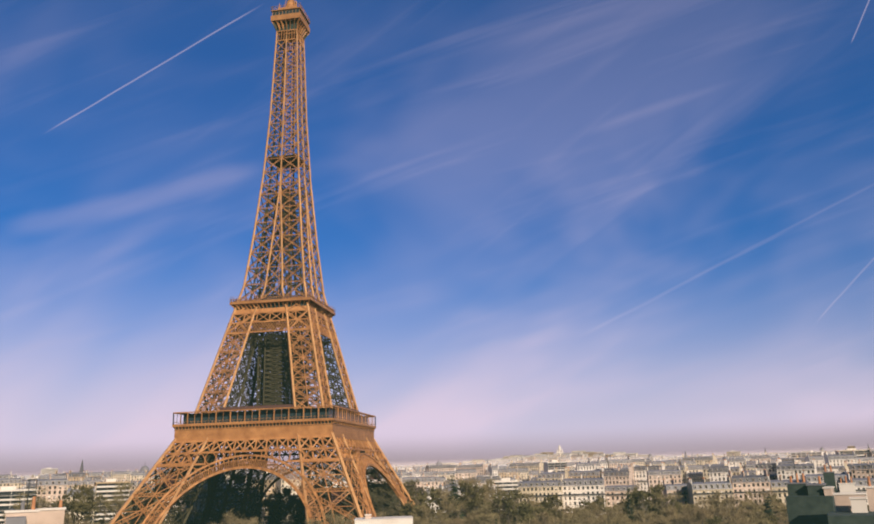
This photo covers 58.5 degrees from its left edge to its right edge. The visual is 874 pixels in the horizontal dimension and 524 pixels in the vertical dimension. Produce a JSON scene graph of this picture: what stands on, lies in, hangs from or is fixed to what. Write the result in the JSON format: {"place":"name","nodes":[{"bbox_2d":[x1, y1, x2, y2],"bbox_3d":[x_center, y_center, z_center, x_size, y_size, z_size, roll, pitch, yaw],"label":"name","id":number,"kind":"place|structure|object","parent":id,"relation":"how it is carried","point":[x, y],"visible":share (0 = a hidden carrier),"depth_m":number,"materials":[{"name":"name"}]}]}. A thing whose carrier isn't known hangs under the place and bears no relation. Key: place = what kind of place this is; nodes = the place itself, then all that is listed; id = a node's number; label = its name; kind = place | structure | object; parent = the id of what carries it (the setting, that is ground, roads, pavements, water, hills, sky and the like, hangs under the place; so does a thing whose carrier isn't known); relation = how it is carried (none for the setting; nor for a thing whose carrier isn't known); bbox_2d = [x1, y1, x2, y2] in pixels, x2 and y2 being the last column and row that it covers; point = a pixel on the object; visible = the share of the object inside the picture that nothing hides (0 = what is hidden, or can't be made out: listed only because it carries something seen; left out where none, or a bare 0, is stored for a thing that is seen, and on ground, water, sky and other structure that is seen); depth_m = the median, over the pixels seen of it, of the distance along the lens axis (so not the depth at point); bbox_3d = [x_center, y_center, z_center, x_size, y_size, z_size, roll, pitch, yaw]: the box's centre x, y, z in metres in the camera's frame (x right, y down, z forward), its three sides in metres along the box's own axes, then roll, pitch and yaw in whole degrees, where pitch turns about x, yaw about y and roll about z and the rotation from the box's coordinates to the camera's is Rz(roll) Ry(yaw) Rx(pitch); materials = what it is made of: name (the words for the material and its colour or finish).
{"place":"outdoors","nodes":[
{"label":"outdoors","id":0,"kind":"place"},
{"bbox_2d":[0,445,873,487],"bbox_3d":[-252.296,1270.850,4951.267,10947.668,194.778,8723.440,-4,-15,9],"label":"city","id":1,"kind":"object","parent":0,"point":[559,460],"visible":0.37,"depth_m":1033.38,"materials":[{"name":"beige stone"}]},
{"bbox_2d":[0,0,873,475],"label":"sky","id":2,"kind":"structure","parent":0,"point":[605,226],"materials":[{"name":"blue"}]},
{"bbox_2d":[260,459,787,523],"bbox_3d":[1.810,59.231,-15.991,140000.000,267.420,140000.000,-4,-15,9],"label":"ground","id":3,"kind":"structure","parent":0,"point":[519,522],"depth_m":554.36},
{"bbox_2d":[12,484,58,509],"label":"bare tree","id":4,"kind":"object","parent":3,"relation":"on","point":[42,500],"visible":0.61,"depth_m":402.80,"materials":[{"name":"brown plant"}]},
{"bbox_2d":[64,513,77,523],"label":"bare tree","id":5,"kind":"object","parent":3,"relation":"on","point":[67,521],"visible":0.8,"depth_m":404.89,"materials":[{"name":"brown plant"}]},
{"bbox_2d":[50,484,114,523],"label":"olive tree","id":6,"kind":"object","parent":3,"relation":"on","point":[86,507],"visible":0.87,"depth_m":417.28,"materials":[{"name":"green plant"}]},
{"bbox_2d":[88,481,144,523],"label":"bare tree","id":7,"kind":"object","parent":3,"relation":"on","point":[121,487],"visible":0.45,"depth_m":445.63,"materials":[{"name":"brown plant"}]},
{"bbox_2d":[104,485,162,523],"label":"bare tree","id":8,"kind":"object","parent":3,"relation":"on","point":[120,503],"visible":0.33,"depth_m":411.52,"materials":[{"name":"brown plant"}]},
{"bbox_2d":[149,480,190,518],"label":"bare tree","id":9,"kind":"object","parent":3,"relation":"on","point":[169,500],"visible":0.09,"depth_m":471.48,"materials":[{"name":"brown plant"}]},
{"bbox_2d":[177,506,200,523],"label":"bare tree","id":10,"kind":"object","parent":3,"relation":"on","point":[196,515],"visible":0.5,"depth_m":478.95,"materials":[{"name":"green plant"}]},
{"bbox_2d":[178,479,206,513],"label":"bare tree","id":11,"kind":"object","parent":3,"relation":"on","point":[203,491],"visible":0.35,"depth_m":490.70,"materials":[{"name":"green plant"}]},
{"bbox_2d":[207,508,262,523],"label":"bare tree","id":12,"kind":"object","parent":3,"relation":"on","point":[229,519],"visible":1,"depth_m":258.54,"materials":[{"name":"brown plant"}]},
{"bbox_2d":[243,516,258,523],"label":"bare tree","id":13,"kind":"object","parent":3,"relation":"on","point":[252,520],"visible":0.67,"depth_m":289.83,"materials":[{"name":"brown plant"}]},
{"bbox_2d":[109,0,414,523],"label":"eiffel tower","id":14,"kind":"structure","parent":3,"relation":"on","point":[276,422],"depth_m":379.36,"materials":[{"name":"metal"}]},
{"bbox_2d":[263,491,282,523],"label":"conifer tree","id":15,"kind":"object","parent":3,"relation":"on","point":[270,520],"visible":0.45,"depth_m":460.20,"materials":[{"name":"green plant"}]},
{"bbox_2d":[275,493,281,523],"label":"conifer tree","id":16,"kind":"object","parent":3,"relation":"on","point":[279,517],"visible":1,"depth_m":448.96,"materials":[{"name":"green plant"}]},
{"bbox_2d":[257,486,300,522],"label":"olive tree","id":17,"kind":"object","parent":3,"relation":"on","point":[271,505],"visible":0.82,"depth_m":457.80,"materials":[{"name":"green plant"}]},
{"bbox_2d":[267,489,295,522],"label":"olive tree","id":18,"kind":"object","parent":3,"relation":"on","point":[287,503],"visible":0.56,"depth_m":461.10,"materials":[{"name":"green plant"}]},
{"bbox_2d":[286,515,297,523],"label":"bare tree","id":19,"kind":"object","parent":3,"relation":"on","point":[294,521],"visible":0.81,"depth_m":475.36,"materials":[{"name":"brown plant"}]},
{"bbox_2d":[283,495,314,523],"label":"olive tree","id":20,"kind":"object","parent":3,"relation":"on","point":[287,508],"visible":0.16,"depth_m":449.07,"materials":[{"name":"green plant"}]},
{"bbox_2d":[295,484,304,523],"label":"conifer tree","id":21,"kind":"object","parent":3,"relation":"on","point":[299,519],"visible":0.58,"depth_m":447.98,"materials":[{"name":"green plant"}]},
{"bbox_2d":[295,486,319,517],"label":"olive tree","id":22,"kind":"object","parent":3,"relation":"on","point":[301,504],"visible":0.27,"depth_m":440.71,"materials":[{"name":"green plant"}]},
{"bbox_2d":[303,518,325,523],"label":"bare tree","id":23,"kind":"object","parent":3,"relation":"on","point":[311,521],"visible":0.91,"depth_m":290.44,"materials":[{"name":"brown plant"}]},
{"bbox_2d":[320,508,354,523],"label":"bare tree","id":24,"kind":"object","parent":3,"relation":"on","point":[329,519],"visible":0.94,"depth_m":259.55,"materials":[{"name":"brown plant"}]},
{"bbox_2d":[323,492,353,513],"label":"olive tree","id":25,"kind":"object","parent":3,"relation":"on","point":[335,507],"visible":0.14,"depth_m":450.99,"materials":[{"name":"green plant"}]},
{"bbox_2d":[335,491,379,514],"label":"olive tree","id":26,"kind":"object","parent":3,"relation":"on","point":[349,495],"visible":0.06,"depth_m":447.41,"materials":[{"name":"green plant"}]},
{"bbox_2d":[372,511,388,516],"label":"bare tree","id":27,"kind":"object","parent":3,"relation":"on","point":[382,514],"visible":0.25,"depth_m":279.82,"materials":[{"name":"brown plant"}]},
{"bbox_2d":[372,481,404,513],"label":"olive tree","id":28,"kind":"object","parent":3,"relation":"on","point":[382,488],"visible":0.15,"depth_m":465.71,"materials":[{"name":"green plant"}]},
{"bbox_2d":[393,478,427,512],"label":"olive tree","id":29,"kind":"object","parent":3,"relation":"on","point":[413,488],"visible":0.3,"depth_m":474.48,"materials":[{"name":"green plant"}]},
{"bbox_2d":[399,512,422,523],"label":"bare tree","id":30,"kind":"object","parent":3,"relation":"on","point":[413,517],"visible":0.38,"depth_m":283.17,"materials":[{"name":"brown plant"}]},
{"bbox_2d":[412,507,437,523],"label":"bare tree","id":31,"kind":"object","parent":3,"relation":"on","point":[422,519],"visible":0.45,"depth_m":320.87,"materials":[{"name":"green plant"}]},
{"bbox_2d":[397,486,455,523],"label":"olive tree","id":32,"kind":"object","parent":3,"relation":"on","point":[408,508],"visible":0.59,"depth_m":333.83,"materials":[{"name":"green plant"}]},
{"bbox_2d":[418,511,452,523],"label":"bare tree","id":33,"kind":"object","parent":3,"relation":"on","point":[441,517],"visible":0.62,"depth_m":281.73,"materials":[{"name":"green plant"}]},
{"bbox_2d":[0,450,873,523],"bbox_3d":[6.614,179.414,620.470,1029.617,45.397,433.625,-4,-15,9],"label":"city","id":34,"kind":"object","parent":3,"relation":"on","point":[590,481],"visible":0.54,"depth_m":534.52,"materials":[{"name":"beige stone"}]},
{"bbox_2d":[4,459,873,523],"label":"buildings","id":35,"kind":"structure","parent":3,"relation":"on","point":[819,502],"depth_m":72.14,"materials":[{"name":"beige stone"}]},
{"bbox_2d":[418,487,468,523],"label":"bare tree","id":36,"kind":"object","parent":3,"relation":"on","point":[442,505],"visible":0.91,"depth_m":313.92,"materials":[{"name":"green plant"}]},
{"bbox_2d":[444,473,466,523],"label":"conifer tree","id":37,"kind":"object","parent":3,"relation":"on","point":[455,489],"visible":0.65,"depth_m":324.27,"materials":[{"name":"green plant"}]},
{"bbox_2d":[449,516,468,523],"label":"bare tree","id":38,"kind":"object","parent":3,"relation":"on","point":[457,521],"visible":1,"depth_m":230.54,"materials":[{"name":"brown plant"}]},
{"bbox_2d":[440,477,479,511],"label":"bare tree","id":39,"kind":"object","parent":3,"relation":"on","point":[447,481],"visible":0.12,"depth_m":404.29,"materials":[{"name":"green plant"}]},
{"bbox_2d":[437,480,488,522],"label":"olive tree","id":40,"kind":"object","parent":3,"relation":"on","point":[471,503],"visible":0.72,"depth_m":328.27,"materials":[{"name":"green plant"}]},
{"bbox_2d":[459,513,493,523],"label":"bare tree","id":41,"kind":"object","parent":3,"relation":"on","point":[469,517],"visible":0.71,"depth_m":283.85,"materials":[{"name":"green plant"}]},
{"bbox_2d":[456,477,498,523],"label":"bare tree","id":42,"kind":"object","parent":3,"relation":"on","point":[472,482],"visible":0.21,"depth_m":362.14,"materials":[{"name":"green plant"}]},
{"bbox_2d":[461,502,500,523],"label":"bare tree","id":43,"kind":"object","parent":3,"relation":"on","point":[485,517],"visible":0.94,"depth_m":285.60,"materials":[{"name":"brown plant"}]},
{"bbox_2d":[479,476,505,520],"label":"bare tree","id":44,"kind":"object","parent":3,"relation":"on","point":[486,487],"visible":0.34,"depth_m":379.28,"materials":[{"name":"brown plant"}]},
{"bbox_2d":[479,488,518,522],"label":"bare tree","id":45,"kind":"object","parent":3,"relation":"on","point":[495,508],"visible":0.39,"depth_m":314.29,"materials":[{"name":"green plant"}]},
{"bbox_2d":[488,510,513,523],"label":"bare tree","id":46,"kind":"object","parent":3,"relation":"on","point":[507,522],"visible":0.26,"depth_m":311.33,"materials":[{"name":"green plant"}]},
{"bbox_2d":[479,488,534,523],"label":"olive tree","id":47,"kind":"object","parent":3,"relation":"on","point":[514,511],"visible":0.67,"depth_m":303.19,"materials":[{"name":"green plant"}]},
{"bbox_2d":[512,492,541,516],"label":"bare tree","id":48,"kind":"object","parent":3,"relation":"on","point":[533,504],"visible":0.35,"depth_m":415.96,"materials":[{"name":"brown plant"}]},
{"bbox_2d":[517,501,552,523],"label":"olive tree","id":49,"kind":"object","parent":3,"relation":"on","point":[524,513],"visible":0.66,"depth_m":281.81,"materials":[{"name":"green plant"}]},
{"bbox_2d":[526,509,563,523],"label":"bare tree","id":50,"kind":"object","parent":3,"relation":"on","point":[543,516],"visible":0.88,"depth_m":258.65,"materials":[{"name":"brown plant"}]},
{"bbox_2d":[539,494,563,513],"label":"olive tree","id":51,"kind":"object","parent":3,"relation":"on","point":[548,504],"visible":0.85,"depth_m":489.79,"materials":[{"name":"green plant"}]},
{"bbox_2d":[551,508,565,522],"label":"olive tree","id":52,"kind":"object","parent":3,"relation":"on","point":[554,512],"visible":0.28,"depth_m":370.69,"materials":[{"name":"green plant"}]},
{"bbox_2d":[547,515,575,523],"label":"bare tree","id":53,"kind":"object","parent":3,"relation":"on","point":[568,519],"visible":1,"depth_m":217.45,"materials":[{"name":"brown plant"}]},
{"bbox_2d":[548,512,583,523],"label":"bare tree","id":54,"kind":"object","parent":3,"relation":"on","point":[566,516],"visible":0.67,"depth_m":230.43,"materials":[{"name":"brown plant"}]},
{"bbox_2d":[561,505,574,513],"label":"bare tree","id":55,"kind":"object","parent":3,"relation":"on","point":[568,508],"visible":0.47,"depth_m":435.64,"materials":[{"name":"brown plant"}]},
{"bbox_2d":[555,510,591,523],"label":"bare tree","id":56,"kind":"object","parent":3,"relation":"on","point":[572,515],"visible":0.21,"depth_m":284.72,"materials":[{"name":"brown plant"}]},
{"bbox_2d":[571,507,594,520],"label":"bare tree","id":57,"kind":"object","parent":3,"relation":"on","point":[585,516],"visible":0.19,"depth_m":329.85,"materials":[{"name":"brown plant"}]},
{"bbox_2d":[570,505,600,523],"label":"bare tree","id":58,"kind":"object","parent":3,"relation":"on","point":[578,516],"visible":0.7,"depth_m":271.11,"materials":[{"name":"brown plant"}]},
{"bbox_2d":[579,500,599,510],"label":"olive tree","id":59,"kind":"object","parent":3,"relation":"on","point":[584,503],"visible":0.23,"depth_m":449.94,"materials":[{"name":"green plant"}]},
{"bbox_2d":[583,501,601,515],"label":"bare tree","id":60,"kind":"object","parent":3,"relation":"on","point":[592,505],"visible":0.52,"depth_m":432.47,"materials":[{"name":"brown plant"}]},
{"bbox_2d":[593,495,603,509],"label":"olive tree","id":61,"kind":"object","parent":3,"relation":"on","point":[598,497],"visible":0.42,"depth_m":493.33,"materials":[{"name":"green plant"}]},
{"bbox_2d":[592,508,608,523],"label":"bare tree","id":62,"kind":"object","parent":3,"relation":"on","point":[598,512],"visible":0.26,"depth_m":383.44,"materials":[{"name":"brown plant"}]},
{"bbox_2d":[591,498,620,514],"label":"bare tree","id":63,"kind":"object","parent":3,"relation":"on","point":[607,507],"visible":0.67,"depth_m":429.19,"materials":[{"name":"brown plant"}]},
{"bbox_2d":[602,506,622,523],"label":"bare tree","id":64,"kind":"object","parent":3,"relation":"on","point":[611,510],"visible":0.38,"depth_m":283.34,"materials":[{"name":"brown plant"}]},
{"bbox_2d":[600,512,631,523],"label":"bare tree","id":65,"kind":"object","parent":3,"relation":"on","point":[614,517],"visible":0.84,"depth_m":269.56,"materials":[{"name":"brown plant"}]},
{"bbox_2d":[609,516,630,523],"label":"bare tree","id":66,"kind":"object","parent":3,"relation":"on","point":[622,520],"visible":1,"depth_m":260.44,"materials":[{"name":"brown plant"}]},
{"bbox_2d":[608,510,632,523],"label":"bare tree","id":67,"kind":"object","parent":3,"relation":"on","point":[622,517],"visible":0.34,"depth_m":280.56,"materials":[{"name":"brown plant"}]},
{"bbox_2d":[626,483,633,522],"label":"conifer tree","id":68,"kind":"object","parent":3,"relation":"on","point":[631,508],"visible":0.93,"depth_m":306.57,"materials":[{"name":"green plant"}]},
{"bbox_2d":[624,484,647,499],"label":"bare tree","id":69,"kind":"object","parent":3,"relation":"on","point":[637,485],"visible":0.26,"depth_m":479.68,"materials":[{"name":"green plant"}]},
{"bbox_2d":[624,490,651,515],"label":"olive tree","id":70,"kind":"object","parent":3,"relation":"on","point":[640,502],"visible":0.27,"depth_m":397.40,"materials":[{"name":"green plant"}]},
{"bbox_2d":[624,483,670,518],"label":"olive tree","id":71,"kind":"object","parent":3,"relation":"on","point":[634,499],"visible":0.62,"depth_m":323.96,"materials":[{"name":"green plant"}]},
{"bbox_2d":[629,506,673,523],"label":"bare tree","id":72,"kind":"object","parent":3,"relation":"on","point":[642,517],"visible":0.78,"depth_m":270.78,"materials":[{"name":"brown plant"}]},
{"bbox_2d":[639,511,670,523],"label":"bare tree","id":73,"kind":"object","parent":3,"relation":"on","point":[661,521],"visible":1,"depth_m":239.19,"materials":[{"name":"brown plant"}]},
{"bbox_2d":[645,492,690,523],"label":"bare tree","id":74,"kind":"object","parent":3,"relation":"on","point":[664,507],"visible":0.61,"depth_m":302.94,"materials":[{"name":"brown plant"}]},
{"bbox_2d":[651,507,690,523],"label":"bare tree","id":75,"kind":"object","parent":3,"relation":"on","point":[669,518],"visible":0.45,"depth_m":294.49,"materials":[{"name":"brown plant"}]},
{"bbox_2d":[668,497,689,512],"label":"olive tree","id":76,"kind":"object","parent":3,"relation":"on","point":[672,502],"visible":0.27,"depth_m":410.88,"materials":[{"name":"green plant"}]},
{"bbox_2d":[668,513,700,523],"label":"bare tree","id":77,"kind":"object","parent":3,"relation":"on","point":[682,517],"visible":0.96,"depth_m":269.63,"materials":[{"name":"brown plant"}]},
{"bbox_2d":[685,512,710,523],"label":"bare tree","id":78,"kind":"object","parent":3,"relation":"on","point":[698,519],"visible":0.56,"depth_m":284.73,"materials":[{"name":"brown plant"}]},
{"bbox_2d":[682,494,725,523],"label":"bare tree","id":79,"kind":"object","parent":3,"relation":"on","point":[702,514],"visible":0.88,"depth_m":280.10,"materials":[{"name":"brown plant"}]},
{"bbox_2d":[704,516,721,523],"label":"olive tree","id":80,"kind":"object","parent":3,"relation":"on","point":[714,520],"visible":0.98,"depth_m":233.32,"materials":[{"name":"green plant"}]},
{"bbox_2d":[695,490,733,520],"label":"bare tree","id":81,"kind":"object","parent":3,"relation":"on","point":[713,501],"visible":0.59,"depth_m":344.16,"materials":[{"name":"brown plant"}]},
{"bbox_2d":[703,494,754,523],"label":"bare tree","id":82,"kind":"object","parent":3,"relation":"on","point":[733,510],"visible":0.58,"depth_m":286.87,"materials":[{"name":"brown plant"}]},
{"bbox_2d":[720,512,746,523],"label":"bare tree","id":83,"kind":"object","parent":3,"relation":"on","point":[735,517],"visible":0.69,"depth_m":242.81,"materials":[{"name":"brown plant"}]},
{"bbox_2d":[731,499,749,515],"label":"bare tree","id":84,"kind":"object","parent":3,"relation":"on","point":[742,508],"visible":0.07,"depth_m":356.43,"materials":[{"name":"brown plant"}]},
{"bbox_2d":[734,516,754,523],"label":"bare tree","id":85,"kind":"object","parent":3,"relation":"on","point":[742,520],"visible":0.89,"depth_m":234.06,"materials":[{"name":"brown plant"}]},
{"bbox_2d":[742,496,758,507],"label":"bare tree","id":86,"kind":"object","parent":3,"relation":"on","point":[745,498],"visible":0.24,"depth_m":434.84,"materials":[{"name":"brown plant"}]},
{"bbox_2d":[742,509,774,523],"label":"bare tree","id":87,"kind":"object","parent":3,"relation":"on","point":[759,520],"visible":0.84,"depth_m":248.76,"materials":[{"name":"brown plant"}]},
{"bbox_2d":[731,489,786,521],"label":"bare tree","id":88,"kind":"object","parent":3,"relation":"on","point":[752,505],"visible":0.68,"depth_m":293.33,"materials":[{"name":"brown plant"}]},
{"bbox_2d":[751,488,787,523],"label":"bare tree","id":89,"kind":"object","parent":3,"relation":"on","point":[775,503],"visible":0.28,"depth_m":309.60,"materials":[{"name":"brown plant"}]},
{"bbox_2d":[761,513,778,523],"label":"olive tree","id":90,"kind":"object","parent":3,"relation":"on","point":[773,519],"visible":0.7,"depth_m":256.97,"materials":[{"name":"green plant"}]},
{"bbox_2d":[763,494,778,520],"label":"conifer tree","id":91,"kind":"object","parent":3,"relation":"on","point":[769,507],"visible":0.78,"depth_m":265.28,"materials":[{"name":"green plant"}]},
{"bbox_2d":[758,494,786,522],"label":"olive tree","id":92,"kind":"object","parent":3,"relation":"on","point":[780,501],"visible":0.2,"depth_m":360.82,"materials":[{"name":"green plant"}]},
{"bbox_2d":[760,502,787,523],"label":"bare tree","id":93,"kind":"object","parent":3,"relation":"on","point":[778,515],"visible":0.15,"depth_m":318.15,"materials":[{"name":"brown plant"}]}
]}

